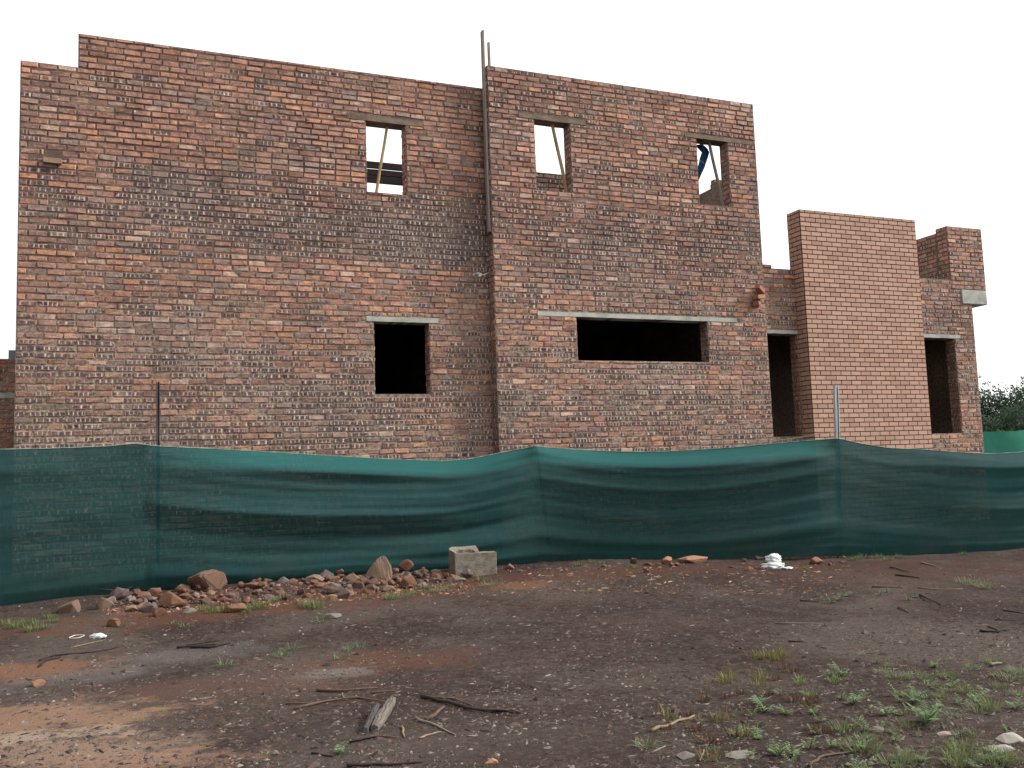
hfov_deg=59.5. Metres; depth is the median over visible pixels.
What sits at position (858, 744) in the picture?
grass tuft
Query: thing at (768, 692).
burnt stubble
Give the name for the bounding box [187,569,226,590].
boulder
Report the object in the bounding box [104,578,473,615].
broken brick rubble
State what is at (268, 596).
stone
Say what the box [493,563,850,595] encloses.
wood chips
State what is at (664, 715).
burnt stubble
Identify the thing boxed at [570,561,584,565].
grass tuft
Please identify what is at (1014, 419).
tree
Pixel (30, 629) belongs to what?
grass tuft
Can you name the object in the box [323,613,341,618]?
stone
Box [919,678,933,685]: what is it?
grass tuft
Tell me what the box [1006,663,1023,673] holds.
grass tuft
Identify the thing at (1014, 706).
weed
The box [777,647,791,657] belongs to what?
burnt stubble
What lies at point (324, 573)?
stone
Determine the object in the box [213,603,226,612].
grass tuft
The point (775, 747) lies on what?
grass tuft
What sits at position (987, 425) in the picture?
tree
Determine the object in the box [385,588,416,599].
grass tuft
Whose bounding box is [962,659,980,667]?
grass tuft
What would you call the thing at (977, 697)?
weed
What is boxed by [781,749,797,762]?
weed
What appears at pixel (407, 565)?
stone
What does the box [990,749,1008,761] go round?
weed
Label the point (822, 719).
weed
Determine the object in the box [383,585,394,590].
stone
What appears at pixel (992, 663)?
stick
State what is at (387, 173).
shutter board
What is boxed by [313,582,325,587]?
stone
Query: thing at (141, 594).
stone
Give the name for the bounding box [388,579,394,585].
stone
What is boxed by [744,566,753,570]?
stone
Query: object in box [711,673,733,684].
grass tuft
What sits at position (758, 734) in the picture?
weed
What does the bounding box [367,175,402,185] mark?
shutter board
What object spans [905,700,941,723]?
weed
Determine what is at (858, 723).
weed
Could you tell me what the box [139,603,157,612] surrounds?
stone
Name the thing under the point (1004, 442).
background net fence
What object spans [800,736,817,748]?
weed
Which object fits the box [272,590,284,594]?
stone
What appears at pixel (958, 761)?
grass tuft
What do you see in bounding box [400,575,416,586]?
stone
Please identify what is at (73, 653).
stick
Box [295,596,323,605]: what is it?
grass tuft
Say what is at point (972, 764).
weed
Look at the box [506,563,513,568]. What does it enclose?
stone
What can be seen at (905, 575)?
stick
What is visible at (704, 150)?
hanging cloth
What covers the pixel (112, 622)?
stone
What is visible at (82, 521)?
shade net fence
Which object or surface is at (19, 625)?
grass tuft
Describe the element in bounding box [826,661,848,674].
weed
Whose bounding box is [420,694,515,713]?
stick
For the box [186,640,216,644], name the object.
stick
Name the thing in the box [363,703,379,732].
bark slab
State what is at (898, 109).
sky
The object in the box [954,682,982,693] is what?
grass tuft
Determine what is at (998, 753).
grass tuft
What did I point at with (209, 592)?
stone
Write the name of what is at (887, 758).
grass tuft
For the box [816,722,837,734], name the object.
burnt stubble
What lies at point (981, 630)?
stick
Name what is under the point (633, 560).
stone
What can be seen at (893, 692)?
weed
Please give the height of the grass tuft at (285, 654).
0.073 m
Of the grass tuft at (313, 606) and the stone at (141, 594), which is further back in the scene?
the stone at (141, 594)
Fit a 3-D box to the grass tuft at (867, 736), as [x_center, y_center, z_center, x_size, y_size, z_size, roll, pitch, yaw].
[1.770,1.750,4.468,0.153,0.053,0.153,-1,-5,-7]
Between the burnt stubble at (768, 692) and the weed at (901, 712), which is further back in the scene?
the burnt stubble at (768, 692)
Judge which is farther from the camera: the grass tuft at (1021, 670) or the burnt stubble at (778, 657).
the burnt stubble at (778, 657)
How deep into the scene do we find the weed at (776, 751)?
4.27 m
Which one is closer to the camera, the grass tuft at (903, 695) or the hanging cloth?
the grass tuft at (903, 695)
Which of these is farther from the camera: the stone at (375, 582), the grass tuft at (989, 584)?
the stone at (375, 582)
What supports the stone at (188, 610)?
on the ground at (572, 746)
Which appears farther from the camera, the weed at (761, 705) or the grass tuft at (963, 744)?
the weed at (761, 705)
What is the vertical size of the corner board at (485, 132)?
3.296 m
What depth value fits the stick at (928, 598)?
8.76 m
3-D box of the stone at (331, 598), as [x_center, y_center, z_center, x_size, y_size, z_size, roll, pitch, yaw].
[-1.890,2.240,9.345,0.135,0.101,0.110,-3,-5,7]
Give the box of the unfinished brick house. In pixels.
[0,34,986,459]
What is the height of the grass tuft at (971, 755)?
0.052 m
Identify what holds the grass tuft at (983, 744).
on the ground at (572, 746)
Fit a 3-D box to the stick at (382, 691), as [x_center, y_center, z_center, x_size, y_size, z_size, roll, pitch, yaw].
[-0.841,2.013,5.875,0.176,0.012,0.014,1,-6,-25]
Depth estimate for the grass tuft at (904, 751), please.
4.16 m
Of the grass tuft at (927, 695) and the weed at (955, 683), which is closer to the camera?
the grass tuft at (927, 695)
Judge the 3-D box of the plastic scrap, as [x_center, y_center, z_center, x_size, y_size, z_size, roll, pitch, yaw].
[-3.647,2.218,7.893,0.144,0.049,0.097,1,-6,-26]
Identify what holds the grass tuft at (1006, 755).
on the ground at (572, 746)
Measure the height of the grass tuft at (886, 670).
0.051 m
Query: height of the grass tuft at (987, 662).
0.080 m
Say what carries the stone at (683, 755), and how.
on the ground at (572, 746)
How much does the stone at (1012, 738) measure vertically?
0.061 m
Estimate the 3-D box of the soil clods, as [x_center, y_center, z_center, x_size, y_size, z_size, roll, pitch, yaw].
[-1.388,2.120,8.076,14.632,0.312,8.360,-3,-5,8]
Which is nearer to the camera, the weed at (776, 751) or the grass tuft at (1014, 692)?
the weed at (776, 751)
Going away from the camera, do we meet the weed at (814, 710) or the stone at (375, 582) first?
the weed at (814, 710)
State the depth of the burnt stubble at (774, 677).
5.88 m
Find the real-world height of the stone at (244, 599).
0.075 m
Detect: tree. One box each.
[979,381,1023,426]
[981,399,1023,431]
[981,414,1003,431]
[996,428,1015,431]
[997,373,1023,411]
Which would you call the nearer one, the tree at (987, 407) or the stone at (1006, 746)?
the stone at (1006, 746)
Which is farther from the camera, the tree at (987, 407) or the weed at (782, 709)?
the tree at (987, 407)
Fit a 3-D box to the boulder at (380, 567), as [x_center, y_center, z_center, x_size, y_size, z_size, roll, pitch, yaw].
[-1.612,2.243,10.883,0.331,0.310,0.240,-2,-5,0]
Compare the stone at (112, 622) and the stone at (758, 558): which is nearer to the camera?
the stone at (112, 622)
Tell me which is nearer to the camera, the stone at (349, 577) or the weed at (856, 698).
the weed at (856, 698)
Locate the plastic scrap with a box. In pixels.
[89,633,106,638]
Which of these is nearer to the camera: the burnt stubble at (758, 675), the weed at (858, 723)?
the weed at (858, 723)
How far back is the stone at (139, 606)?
9.04 m
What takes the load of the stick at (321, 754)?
on the ground at (572, 746)
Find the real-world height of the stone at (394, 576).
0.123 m
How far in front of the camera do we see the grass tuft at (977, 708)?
4.91 m
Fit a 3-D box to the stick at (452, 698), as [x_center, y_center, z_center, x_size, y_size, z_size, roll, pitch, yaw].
[-0.379,1.970,5.592,0.426,0.012,0.077,-7,-7,40]
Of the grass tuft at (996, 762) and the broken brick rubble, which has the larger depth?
the broken brick rubble
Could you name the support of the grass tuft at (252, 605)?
on the ground at (572, 746)
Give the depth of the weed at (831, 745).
4.35 m
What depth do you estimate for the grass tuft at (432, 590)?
9.91 m
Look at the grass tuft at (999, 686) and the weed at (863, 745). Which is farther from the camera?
the grass tuft at (999, 686)
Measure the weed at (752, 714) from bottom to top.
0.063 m
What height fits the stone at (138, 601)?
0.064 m
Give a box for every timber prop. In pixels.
[375,126,387,191]
[550,124,567,191]
[708,142,724,205]
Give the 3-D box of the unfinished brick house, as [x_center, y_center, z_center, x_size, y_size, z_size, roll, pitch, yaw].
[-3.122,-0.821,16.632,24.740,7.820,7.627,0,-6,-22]
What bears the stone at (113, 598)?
on the ground at (572, 746)
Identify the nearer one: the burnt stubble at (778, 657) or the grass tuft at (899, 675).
the grass tuft at (899, 675)
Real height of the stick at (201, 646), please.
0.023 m
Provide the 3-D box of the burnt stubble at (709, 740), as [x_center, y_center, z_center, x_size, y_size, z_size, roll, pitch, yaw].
[0.993,1.781,4.516,0.143,0.068,0.129,0,-6,-23]
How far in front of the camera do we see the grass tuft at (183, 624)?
8.22 m
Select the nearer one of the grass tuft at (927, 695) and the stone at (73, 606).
the grass tuft at (927, 695)
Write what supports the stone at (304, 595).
on the ground at (572, 746)
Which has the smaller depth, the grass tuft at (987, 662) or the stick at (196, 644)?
the grass tuft at (987, 662)
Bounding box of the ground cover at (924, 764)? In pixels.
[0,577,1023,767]
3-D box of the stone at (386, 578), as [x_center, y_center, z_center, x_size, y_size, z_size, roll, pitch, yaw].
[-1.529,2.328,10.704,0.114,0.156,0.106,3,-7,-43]
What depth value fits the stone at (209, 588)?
10.08 m
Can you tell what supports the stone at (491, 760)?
on the ground at (572, 746)
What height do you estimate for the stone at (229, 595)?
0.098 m
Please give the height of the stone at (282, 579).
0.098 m
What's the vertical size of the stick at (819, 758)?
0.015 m
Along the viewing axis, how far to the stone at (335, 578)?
10.63 m
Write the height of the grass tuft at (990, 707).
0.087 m
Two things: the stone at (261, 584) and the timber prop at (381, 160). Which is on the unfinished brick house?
the timber prop at (381, 160)
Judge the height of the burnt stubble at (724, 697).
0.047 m
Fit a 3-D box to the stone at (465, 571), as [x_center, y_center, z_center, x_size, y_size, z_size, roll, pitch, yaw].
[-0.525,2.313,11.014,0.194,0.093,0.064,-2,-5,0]
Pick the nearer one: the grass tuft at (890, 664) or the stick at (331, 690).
the stick at (331, 690)
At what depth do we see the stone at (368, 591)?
9.85 m
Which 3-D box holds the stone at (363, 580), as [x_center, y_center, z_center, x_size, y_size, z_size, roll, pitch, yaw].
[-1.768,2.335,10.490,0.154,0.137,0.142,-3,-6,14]
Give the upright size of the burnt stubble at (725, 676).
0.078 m
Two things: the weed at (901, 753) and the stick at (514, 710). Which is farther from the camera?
the stick at (514, 710)
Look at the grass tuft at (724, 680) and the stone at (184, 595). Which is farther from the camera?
the stone at (184, 595)
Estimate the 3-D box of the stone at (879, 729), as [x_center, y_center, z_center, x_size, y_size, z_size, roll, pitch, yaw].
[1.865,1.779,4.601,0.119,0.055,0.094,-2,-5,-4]
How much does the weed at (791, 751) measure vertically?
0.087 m
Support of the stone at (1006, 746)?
on the ground at (572, 746)
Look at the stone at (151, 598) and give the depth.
9.52 m
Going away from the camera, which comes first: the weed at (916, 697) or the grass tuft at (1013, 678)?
the weed at (916, 697)
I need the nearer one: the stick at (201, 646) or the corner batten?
the stick at (201, 646)
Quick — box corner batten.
[487,42,490,65]
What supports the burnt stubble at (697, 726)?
on the ground at (572, 746)
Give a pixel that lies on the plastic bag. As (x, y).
(773, 560)
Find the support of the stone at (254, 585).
on the ground at (572, 746)
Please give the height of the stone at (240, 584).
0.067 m
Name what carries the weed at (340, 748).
on the ground at (572, 746)
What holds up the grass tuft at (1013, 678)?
on the ground at (572, 746)
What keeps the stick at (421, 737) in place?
on the ground at (572, 746)
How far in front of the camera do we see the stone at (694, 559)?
11.89 m
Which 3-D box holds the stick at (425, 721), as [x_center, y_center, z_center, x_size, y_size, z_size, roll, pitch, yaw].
[-0.433,1.903,4.991,0.029,0.016,0.434,2,-7,-36]
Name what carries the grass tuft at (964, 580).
on the ground at (572, 746)
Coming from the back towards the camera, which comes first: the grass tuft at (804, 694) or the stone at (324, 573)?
the stone at (324, 573)
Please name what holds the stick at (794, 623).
on the ground at (572, 746)
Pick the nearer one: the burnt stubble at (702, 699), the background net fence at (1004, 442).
the burnt stubble at (702, 699)
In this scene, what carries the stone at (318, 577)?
on the ground at (572, 746)
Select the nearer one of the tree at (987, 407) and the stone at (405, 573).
the stone at (405, 573)
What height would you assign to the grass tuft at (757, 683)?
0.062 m
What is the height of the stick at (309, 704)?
0.016 m
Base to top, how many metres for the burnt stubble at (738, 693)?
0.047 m
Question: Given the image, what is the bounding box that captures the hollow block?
[448,545,496,577]
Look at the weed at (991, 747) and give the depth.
4.18 m
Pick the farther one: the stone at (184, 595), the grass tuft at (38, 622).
the stone at (184, 595)
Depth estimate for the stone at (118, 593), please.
9.71 m
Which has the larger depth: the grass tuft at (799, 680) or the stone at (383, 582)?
the stone at (383, 582)
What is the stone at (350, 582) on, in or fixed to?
on the ground at (572, 746)
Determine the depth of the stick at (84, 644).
7.61 m
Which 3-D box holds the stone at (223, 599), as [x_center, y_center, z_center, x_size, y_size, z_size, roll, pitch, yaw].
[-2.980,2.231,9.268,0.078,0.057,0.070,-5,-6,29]
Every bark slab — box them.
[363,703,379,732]
[371,697,395,730]
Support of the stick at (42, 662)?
on the ground at (572, 746)
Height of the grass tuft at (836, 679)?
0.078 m
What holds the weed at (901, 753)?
on the ground at (572, 746)
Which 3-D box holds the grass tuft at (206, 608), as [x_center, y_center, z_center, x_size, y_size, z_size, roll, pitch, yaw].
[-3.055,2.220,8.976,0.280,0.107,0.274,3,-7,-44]
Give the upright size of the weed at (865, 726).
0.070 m
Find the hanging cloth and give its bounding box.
[697,144,708,178]
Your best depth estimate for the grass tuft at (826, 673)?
5.89 m
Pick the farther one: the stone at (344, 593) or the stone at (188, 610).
the stone at (344, 593)
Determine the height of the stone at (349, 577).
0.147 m
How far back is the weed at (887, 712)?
4.88 m
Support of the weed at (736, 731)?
on the ground at (572, 746)
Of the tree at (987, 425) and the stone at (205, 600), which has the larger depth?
the tree at (987, 425)
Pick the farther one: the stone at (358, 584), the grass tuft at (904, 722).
the stone at (358, 584)
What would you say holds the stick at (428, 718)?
on the ground at (572, 746)
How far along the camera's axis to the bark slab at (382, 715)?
5.16 m
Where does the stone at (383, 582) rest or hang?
on the ground at (572, 746)
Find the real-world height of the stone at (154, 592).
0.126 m
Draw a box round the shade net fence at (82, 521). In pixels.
[0,382,1023,605]
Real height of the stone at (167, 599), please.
0.196 m
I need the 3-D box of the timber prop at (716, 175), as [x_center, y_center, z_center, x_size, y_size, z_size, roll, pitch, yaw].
[3.782,-3.065,15.920,0.684,2.725,0.068,1,-6,-32]
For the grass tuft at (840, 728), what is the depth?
4.61 m
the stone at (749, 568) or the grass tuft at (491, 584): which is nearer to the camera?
the grass tuft at (491, 584)
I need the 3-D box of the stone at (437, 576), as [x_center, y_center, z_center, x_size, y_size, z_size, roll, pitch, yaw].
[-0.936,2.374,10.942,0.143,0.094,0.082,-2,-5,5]
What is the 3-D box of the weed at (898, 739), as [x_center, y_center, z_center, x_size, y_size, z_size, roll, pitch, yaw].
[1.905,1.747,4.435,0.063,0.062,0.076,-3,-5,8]
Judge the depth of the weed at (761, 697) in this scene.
5.25 m
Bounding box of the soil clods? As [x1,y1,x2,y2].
[0,566,1023,767]
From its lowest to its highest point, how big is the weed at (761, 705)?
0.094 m
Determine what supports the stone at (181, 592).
on the ground at (572, 746)
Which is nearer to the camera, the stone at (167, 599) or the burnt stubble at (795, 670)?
the burnt stubble at (795, 670)
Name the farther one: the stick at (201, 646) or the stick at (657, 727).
the stick at (201, 646)
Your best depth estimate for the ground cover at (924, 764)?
4.86 m
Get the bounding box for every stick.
[37,657,60,667]
[39,647,117,660]
[70,639,105,647]
[177,644,216,647]
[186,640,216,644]
[190,642,230,648]
[293,696,383,709]
[311,752,332,756]
[316,687,377,691]
[347,761,422,766]
[349,735,378,742]
[350,735,396,739]
[371,690,394,693]
[415,716,455,734]
[419,731,441,738]
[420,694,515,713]
[424,706,444,720]
[433,696,472,705]
[490,708,521,713]
[651,715,694,731]
[651,745,665,752]
[775,622,821,623]
[808,751,854,766]
[895,574,919,577]
[918,587,954,589]
[919,593,940,604]
[979,628,1008,632]
[988,662,1001,665]
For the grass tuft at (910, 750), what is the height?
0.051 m
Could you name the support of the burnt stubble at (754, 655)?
on the ground at (572, 746)
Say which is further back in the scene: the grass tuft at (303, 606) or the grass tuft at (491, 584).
the grass tuft at (491, 584)
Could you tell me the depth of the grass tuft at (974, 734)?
4.44 m
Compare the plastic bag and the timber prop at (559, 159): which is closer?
the plastic bag
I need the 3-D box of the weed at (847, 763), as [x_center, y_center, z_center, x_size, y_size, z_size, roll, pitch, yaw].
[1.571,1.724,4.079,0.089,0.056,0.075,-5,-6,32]
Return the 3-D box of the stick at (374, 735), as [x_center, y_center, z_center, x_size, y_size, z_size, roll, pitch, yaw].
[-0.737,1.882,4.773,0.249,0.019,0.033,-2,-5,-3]
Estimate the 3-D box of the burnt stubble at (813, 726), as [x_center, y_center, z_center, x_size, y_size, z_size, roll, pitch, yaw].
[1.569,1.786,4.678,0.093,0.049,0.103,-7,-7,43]
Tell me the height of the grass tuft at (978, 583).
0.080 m
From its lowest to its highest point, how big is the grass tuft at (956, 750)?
0.094 m
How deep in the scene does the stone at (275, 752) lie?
4.61 m
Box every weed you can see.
[334,739,350,753]
[729,724,744,735]
[745,706,757,716]
[746,725,762,738]
[748,695,772,711]
[752,690,769,703]
[768,738,789,754]
[774,704,792,714]
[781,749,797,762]
[785,741,804,756]
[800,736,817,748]
[809,704,817,713]
[811,710,825,721]
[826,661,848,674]
[826,735,839,747]
[846,754,866,767]
[848,689,867,703]
[851,715,863,726]
[856,739,870,748]
[859,716,874,730]
[871,701,896,714]
[887,683,904,696]
[889,749,903,761]
[892,732,902,742]
[896,706,907,715]
[901,686,926,702]
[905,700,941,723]
[916,750,931,761]
[945,676,959,687]
[965,758,982,767]
[967,685,988,700]
[983,740,1003,751]
[986,749,1003,761]
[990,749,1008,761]
[1005,694,1023,708]
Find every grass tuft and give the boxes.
[1,618,15,625]
[5,617,25,628]
[18,620,42,632]
[30,616,44,624]
[37,620,52,629]
[176,621,195,628]
[193,602,217,610]
[204,608,216,613]
[209,656,234,668]
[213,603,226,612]
[246,598,269,609]
[269,647,289,657]
[277,642,306,650]
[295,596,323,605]
[297,602,309,608]
[305,598,327,609]
[311,615,331,623]
[331,646,350,659]
[383,592,395,599]
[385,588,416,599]
[418,583,434,589]
[430,584,448,592]
[478,579,502,586]
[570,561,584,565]
[627,730,664,748]
[762,739,795,754]
[772,688,791,693]
[791,675,807,684]
[801,685,821,697]
[820,668,846,683]
[820,669,842,675]
[828,718,852,732]
[838,736,881,753]
[844,731,885,754]
[852,729,877,739]
[853,729,879,739]
[872,666,898,674]
[874,751,918,767]
[878,555,895,560]
[883,661,898,666]
[883,742,926,764]
[884,671,912,679]
[895,668,931,679]
[896,719,915,728]
[898,686,915,697]
[907,746,924,754]
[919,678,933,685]
[920,689,943,699]
[928,688,948,698]
[934,744,982,767]
[935,736,984,757]
[937,667,956,678]
[937,686,955,691]
[942,706,973,718]
[943,736,976,749]
[948,746,985,763]
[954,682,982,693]
[955,573,982,583]
[959,728,982,737]
[961,580,992,585]
[961,698,1000,713]
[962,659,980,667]
[967,738,990,748]
[974,748,1019,767]
[975,693,1006,711]
[977,581,998,588]
[978,651,1009,663]
[982,744,1017,758]
[986,680,1007,688]
[987,744,1023,764]
[988,668,1023,680]
[1005,687,1023,696]
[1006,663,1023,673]
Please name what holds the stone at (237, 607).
on the ground at (572, 746)
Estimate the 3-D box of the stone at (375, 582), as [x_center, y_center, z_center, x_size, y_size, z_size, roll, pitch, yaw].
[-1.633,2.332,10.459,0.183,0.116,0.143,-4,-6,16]
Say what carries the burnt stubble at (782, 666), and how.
on the ground at (572, 746)
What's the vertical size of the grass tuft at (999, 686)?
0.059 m
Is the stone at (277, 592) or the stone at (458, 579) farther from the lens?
the stone at (458, 579)
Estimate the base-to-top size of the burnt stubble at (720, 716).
0.072 m
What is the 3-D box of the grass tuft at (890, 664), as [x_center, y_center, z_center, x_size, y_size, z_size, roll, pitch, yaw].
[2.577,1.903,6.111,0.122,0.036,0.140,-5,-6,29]
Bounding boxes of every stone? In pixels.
[31,679,45,686]
[56,599,80,612]
[95,597,113,609]
[98,586,131,599]
[106,618,120,626]
[107,596,115,602]
[124,605,137,611]
[131,589,141,592]
[133,598,142,603]
[136,592,150,598]
[137,604,143,611]
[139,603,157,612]
[147,588,161,596]
[147,596,157,601]
[152,607,165,616]
[159,591,188,607]
[174,584,189,591]
[178,588,189,593]
[178,593,190,598]
[182,608,197,613]
[198,597,211,603]
[205,585,214,591]
[207,590,215,594]
[220,597,228,602]
[225,592,235,598]
[225,603,247,612]
[237,581,243,586]
[241,596,249,602]
[244,581,266,588]
[258,582,264,587]
[263,594,275,599]
[271,750,278,754]
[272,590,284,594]
[277,577,288,582]
[297,589,304,594]
[302,593,312,597]
[305,574,324,581]
[308,579,317,584]
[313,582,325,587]
[319,569,333,577]
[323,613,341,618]
[324,587,342,593]
[324,594,337,601]
[325,575,339,580]
[330,582,340,586]
[336,588,349,598]
[344,574,359,581]
[345,579,354,585]
[353,581,364,588]
[356,578,366,585]
[363,585,375,593]
[364,579,379,585]
[365,583,376,590]
[380,574,388,582]
[380,580,387,584]
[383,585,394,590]
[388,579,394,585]
[391,573,398,579]
[392,568,398,572]
[398,559,417,571]
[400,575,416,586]
[403,571,411,576]
[416,582,426,586]
[430,575,440,578]
[446,577,453,581]
[453,577,465,581]
[462,568,469,575]
[485,758,497,763]
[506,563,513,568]
[630,558,636,563]
[661,556,671,563]
[676,751,694,759]
[677,555,707,562]
[726,750,753,758]
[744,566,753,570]
[755,556,764,559]
[809,557,823,563]
[865,726,883,732]
[936,731,950,736]
[989,744,1015,751]
[995,732,1023,743]
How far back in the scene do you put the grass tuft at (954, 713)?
4.81 m
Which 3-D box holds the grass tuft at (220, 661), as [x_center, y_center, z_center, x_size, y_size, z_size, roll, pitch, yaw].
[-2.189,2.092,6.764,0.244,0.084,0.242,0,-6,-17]
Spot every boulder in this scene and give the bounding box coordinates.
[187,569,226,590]
[365,556,391,579]
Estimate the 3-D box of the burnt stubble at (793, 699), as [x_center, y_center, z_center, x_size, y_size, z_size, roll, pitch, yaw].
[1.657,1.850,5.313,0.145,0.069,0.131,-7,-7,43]
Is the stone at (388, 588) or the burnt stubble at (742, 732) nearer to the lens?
the burnt stubble at (742, 732)
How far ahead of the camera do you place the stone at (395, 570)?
11.34 m
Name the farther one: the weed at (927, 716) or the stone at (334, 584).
the stone at (334, 584)
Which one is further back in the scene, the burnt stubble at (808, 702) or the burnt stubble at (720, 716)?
the burnt stubble at (808, 702)
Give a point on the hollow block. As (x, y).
(474, 560)
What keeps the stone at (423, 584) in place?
on the ground at (572, 746)
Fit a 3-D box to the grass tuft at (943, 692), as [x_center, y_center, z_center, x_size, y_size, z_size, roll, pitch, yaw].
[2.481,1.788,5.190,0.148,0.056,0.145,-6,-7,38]
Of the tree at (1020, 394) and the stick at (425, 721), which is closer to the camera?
the stick at (425, 721)
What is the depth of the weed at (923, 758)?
4.13 m
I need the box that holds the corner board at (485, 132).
[480,30,490,232]
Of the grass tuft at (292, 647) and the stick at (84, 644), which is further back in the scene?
the stick at (84, 644)
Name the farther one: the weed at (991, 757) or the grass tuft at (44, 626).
the grass tuft at (44, 626)
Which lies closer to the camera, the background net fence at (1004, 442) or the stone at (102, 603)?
the stone at (102, 603)
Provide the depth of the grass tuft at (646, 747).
4.53 m
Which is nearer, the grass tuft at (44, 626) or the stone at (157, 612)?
the grass tuft at (44, 626)
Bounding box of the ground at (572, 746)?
[0,548,1023,767]
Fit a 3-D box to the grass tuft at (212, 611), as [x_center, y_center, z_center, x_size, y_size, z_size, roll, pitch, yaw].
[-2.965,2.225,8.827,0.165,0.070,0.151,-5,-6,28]
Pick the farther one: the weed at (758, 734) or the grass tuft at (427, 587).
the grass tuft at (427, 587)
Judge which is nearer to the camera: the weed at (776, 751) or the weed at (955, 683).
the weed at (776, 751)
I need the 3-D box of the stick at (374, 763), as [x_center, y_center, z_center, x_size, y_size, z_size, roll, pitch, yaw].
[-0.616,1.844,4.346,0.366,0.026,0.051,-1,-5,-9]
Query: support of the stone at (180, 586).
on the ground at (572, 746)
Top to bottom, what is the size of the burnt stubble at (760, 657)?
0.083 m
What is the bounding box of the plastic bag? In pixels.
[760,553,792,569]
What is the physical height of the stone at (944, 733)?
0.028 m
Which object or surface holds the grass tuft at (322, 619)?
on the ground at (572, 746)
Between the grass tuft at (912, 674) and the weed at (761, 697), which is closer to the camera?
the weed at (761, 697)
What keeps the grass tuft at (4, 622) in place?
on the ground at (572, 746)
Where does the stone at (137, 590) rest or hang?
on the ground at (572, 746)
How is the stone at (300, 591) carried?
on the ground at (572, 746)
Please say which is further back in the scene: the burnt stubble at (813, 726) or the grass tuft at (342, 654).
the grass tuft at (342, 654)
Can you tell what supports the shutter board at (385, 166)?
on the shutter board at (387, 173)
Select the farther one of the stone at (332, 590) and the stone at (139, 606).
the stone at (332, 590)
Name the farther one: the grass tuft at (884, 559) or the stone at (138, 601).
the grass tuft at (884, 559)
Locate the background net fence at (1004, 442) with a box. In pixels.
[983,430,1023,452]
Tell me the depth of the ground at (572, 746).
6.56 m
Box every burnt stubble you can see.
[653,703,679,719]
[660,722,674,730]
[681,708,696,715]
[685,719,706,731]
[697,691,712,702]
[697,730,721,744]
[697,744,732,761]
[707,706,729,722]
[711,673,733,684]
[716,667,736,681]
[720,692,732,698]
[722,722,757,738]
[731,689,748,694]
[746,650,765,660]
[746,665,772,680]
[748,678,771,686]
[752,649,780,660]
[760,687,773,695]
[764,647,789,659]
[771,673,782,680]
[776,661,788,669]
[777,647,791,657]
[782,690,801,702]
[785,665,803,672]
[801,692,820,705]
[805,720,823,730]
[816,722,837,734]
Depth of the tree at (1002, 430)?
35.38 m
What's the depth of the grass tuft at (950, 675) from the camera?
5.65 m
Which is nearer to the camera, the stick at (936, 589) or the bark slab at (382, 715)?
the bark slab at (382, 715)
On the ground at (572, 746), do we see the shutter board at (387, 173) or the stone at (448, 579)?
the stone at (448, 579)
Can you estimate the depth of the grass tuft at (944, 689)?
5.34 m
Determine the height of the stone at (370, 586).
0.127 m
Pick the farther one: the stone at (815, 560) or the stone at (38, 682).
the stone at (815, 560)
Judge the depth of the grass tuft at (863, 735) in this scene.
4.50 m
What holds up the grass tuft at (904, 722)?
on the ground at (572, 746)
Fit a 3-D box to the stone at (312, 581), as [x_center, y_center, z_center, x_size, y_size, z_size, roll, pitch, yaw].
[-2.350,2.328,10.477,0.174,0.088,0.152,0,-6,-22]
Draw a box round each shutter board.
[366,161,401,170]
[367,169,401,177]
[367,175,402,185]
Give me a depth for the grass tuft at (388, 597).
9.48 m
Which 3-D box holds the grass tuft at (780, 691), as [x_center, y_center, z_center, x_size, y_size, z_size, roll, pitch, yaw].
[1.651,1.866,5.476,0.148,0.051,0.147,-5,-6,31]
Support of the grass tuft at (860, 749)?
on the ground at (572, 746)
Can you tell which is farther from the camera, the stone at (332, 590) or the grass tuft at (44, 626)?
the stone at (332, 590)
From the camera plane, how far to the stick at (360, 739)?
4.75 m
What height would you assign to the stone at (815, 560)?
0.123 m
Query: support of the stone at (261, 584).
on the ground at (572, 746)
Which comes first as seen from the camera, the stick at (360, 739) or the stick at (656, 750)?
the stick at (656, 750)
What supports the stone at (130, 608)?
on the ground at (572, 746)
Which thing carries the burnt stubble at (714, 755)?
on the ground at (572, 746)
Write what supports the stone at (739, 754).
on the ground at (572, 746)
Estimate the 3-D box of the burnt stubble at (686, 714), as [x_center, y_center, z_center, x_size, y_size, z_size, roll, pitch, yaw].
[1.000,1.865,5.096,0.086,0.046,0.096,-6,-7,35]
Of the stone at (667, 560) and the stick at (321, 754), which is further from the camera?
the stone at (667, 560)
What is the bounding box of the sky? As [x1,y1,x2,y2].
[0,0,1023,422]

